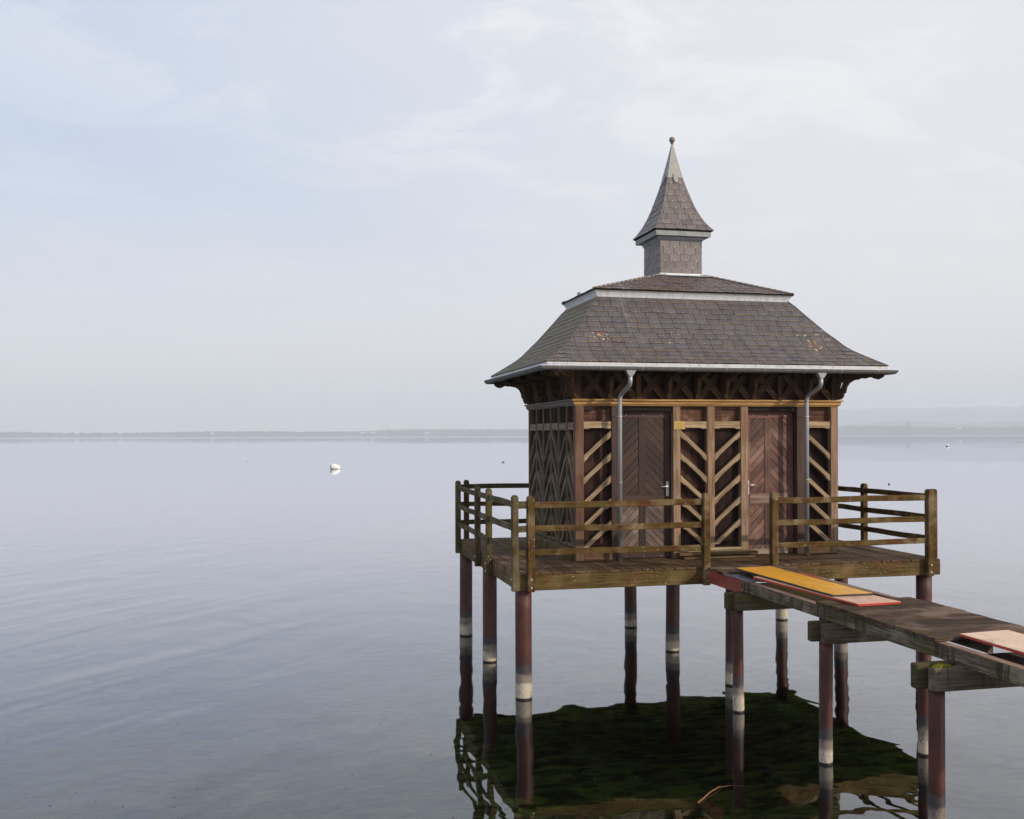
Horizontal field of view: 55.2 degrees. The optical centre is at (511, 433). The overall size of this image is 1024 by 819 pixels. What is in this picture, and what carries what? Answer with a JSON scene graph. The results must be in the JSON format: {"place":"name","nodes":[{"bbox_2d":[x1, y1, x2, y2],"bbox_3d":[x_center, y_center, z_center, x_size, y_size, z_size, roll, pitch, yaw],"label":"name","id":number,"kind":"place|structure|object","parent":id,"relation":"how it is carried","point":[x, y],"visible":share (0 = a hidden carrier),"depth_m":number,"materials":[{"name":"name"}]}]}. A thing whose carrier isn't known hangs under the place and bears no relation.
{"place":"outdoors","nodes":[
{"label":"outdoors","id":0,"kind":"place"},
{"bbox_2d":[0,636,1023,818],"bbox_3d":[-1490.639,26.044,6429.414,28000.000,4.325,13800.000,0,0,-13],"label":"lake bed","id":1,"kind":"object","parent":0,"point":[277,735],"visible":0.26,"depth_m":15.49,"materials":[{"name":"grey liquid"}]},
{"bbox_2d":[459,537,939,796],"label":"timber platform","id":2,"kind":"structure","parent":1,"relation":"on","point":[630,575],"depth_m":13.90,"materials":[{"name":"brown wood"}]},
{"bbox_2d":[484,137,898,561],"bbox_3d":[2.569,-1.440,15.477,5.380,6.479,3.835,0,0,-13],"label":"bathing hut","id":3,"kind":"object","parent":2,"relation":"on","point":[673,372],"visible":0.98,"depth_m":14.29,"materials":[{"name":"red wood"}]},
{"bbox_2d":[622,411,669,557],"bbox_3d":[1.891,0.740,14.035,0.817,2.102,0.109,0,0,-13],"label":"door","id":4,"kind":"structure","parent":3,"relation":"in","point":[645,434],"depth_m":14.06,"materials":[{"name":"brown wood"}]},
{"bbox_2d":[748,412,792,553],"bbox_3d":[3.809,0.736,14.480,0.781,2.102,0.109,0,0,-13],"label":"door","id":5,"kind":"structure","parent":3,"relation":"in","point":[770,434],"depth_m":14.48,"materials":[{"name":"red wood"}]},
{"bbox_2d":[455,480,937,591],"bbox_3d":[2.547,1.413,15.345,6.289,1.240,4.560,0,0,-13],"label":"railing","id":6,"kind":"object","parent":2,"relation":"attached to","point":[928,497],"visible":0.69,"depth_m":13.41,"materials":[{"name":"brown wood"}]},
{"bbox_2d":[698,785,736,802],"bbox_3d":[1.952,3.413,9.311,0.703,0.039,0.111,0,0,-42],"label":"driftwood stick","id":7,"kind":"object","parent":1,"relation":"on","point":[703,798],"visible":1,"depth_m":9.25,"materials":[{"name":"orange wood"}]},
{"bbox_2d":[708,564,1023,818],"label":"walkway","id":8,"kind":"structure","parent":1,"relation":"on","point":[926,630],"depth_m":9.92,"materials":[{"name":"brown wood"}]},
{"bbox_2d":[724,574,763,581],"bbox_3d":[2.903,1.817,12.303,0.248,0.021,0.771,0,0,-13],"label":"roofing sheet","id":9,"kind":"object","parent":8,"relation":"on","point":[745,578],"visible":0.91,"depth_m":12.29,"materials":[{"name":"grey metal"}]},
{"bbox_2d":[753,576,900,605],"bbox_3d":[3.475,1.764,11.062,0.514,0.028,2.072,0,0,-18],"label":"loose board","id":10,"kind":"object","parent":8,"relation":"on","point":[869,600],"visible":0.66,"depth_m":10.35,"materials":[{"name":"wood"}]},
{"bbox_2d":[736,566,872,596],"bbox_3d":[3.376,1.739,11.576,0.535,0.024,2.240,0,0,-13],"label":"loose board","id":11,"kind":"object","parent":10,"relation":"on","point":[824,587],"visible":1,"depth_m":11.38,"materials":[{"name":"yellow wood"}]},
{"bbox_2d":[960,630,1023,654],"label":"loose board","id":12,"kind":"object","parent":8,"relation":"on","point":[1009,640],"visible":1,"depth_m":8.30,"materials":[{"name":"wood"}]},
{"bbox_2d":[0,435,1023,684],"bbox_3d":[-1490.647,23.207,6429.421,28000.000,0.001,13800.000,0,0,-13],"label":"water","id":13,"kind":"structure","parent":0,"point":[144,549],"depth_m":30.04,"materials":[{"name":"grey liquid"}]},
{"bbox_2d":[330,464,339,468],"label":"mooring buoy","id":14,"kind":"object","parent":13,"relation":"on","point":[334,466],"visible":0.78,"depth_m":100.01,"materials":[{"name":"white plastic"}]},
{"bbox_2d":[0,426,1023,437],"bbox_3d":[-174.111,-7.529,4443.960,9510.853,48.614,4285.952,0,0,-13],"label":"shore","id":15,"kind":"structure","parent":0,"point":[883,430],"depth_m":4833.02,"materials":[{"name":"grey"}]},
{"bbox_2d":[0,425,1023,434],"bbox_3d":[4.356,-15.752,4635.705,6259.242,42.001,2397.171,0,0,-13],"label":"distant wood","id":16,"kind":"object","parent":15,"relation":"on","point":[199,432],"visible":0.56,"depth_m":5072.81,"materials":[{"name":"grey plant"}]},
{"bbox_2d":[0,0,1023,433],"label":"sky","id":17,"kind":"structure","parent":0,"point":[216,215],"materials":[{"name":"white"}]},
{"bbox_2d":[1,421,1023,433],"bbox_3d":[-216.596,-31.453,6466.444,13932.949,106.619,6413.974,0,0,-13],"label":"hills","id":18,"kind":"structure","parent":0,"point":[1001,424],"depth_m":6813.85,"materials":[{"name":"grey"}]},
{"bbox_2d":[838,401,1023,423],"bbox_3d":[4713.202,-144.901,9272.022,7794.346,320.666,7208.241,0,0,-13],"label":"mountains","id":19,"kind":"structure","parent":0,"point":[984,411],"depth_m":8863.10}
]}

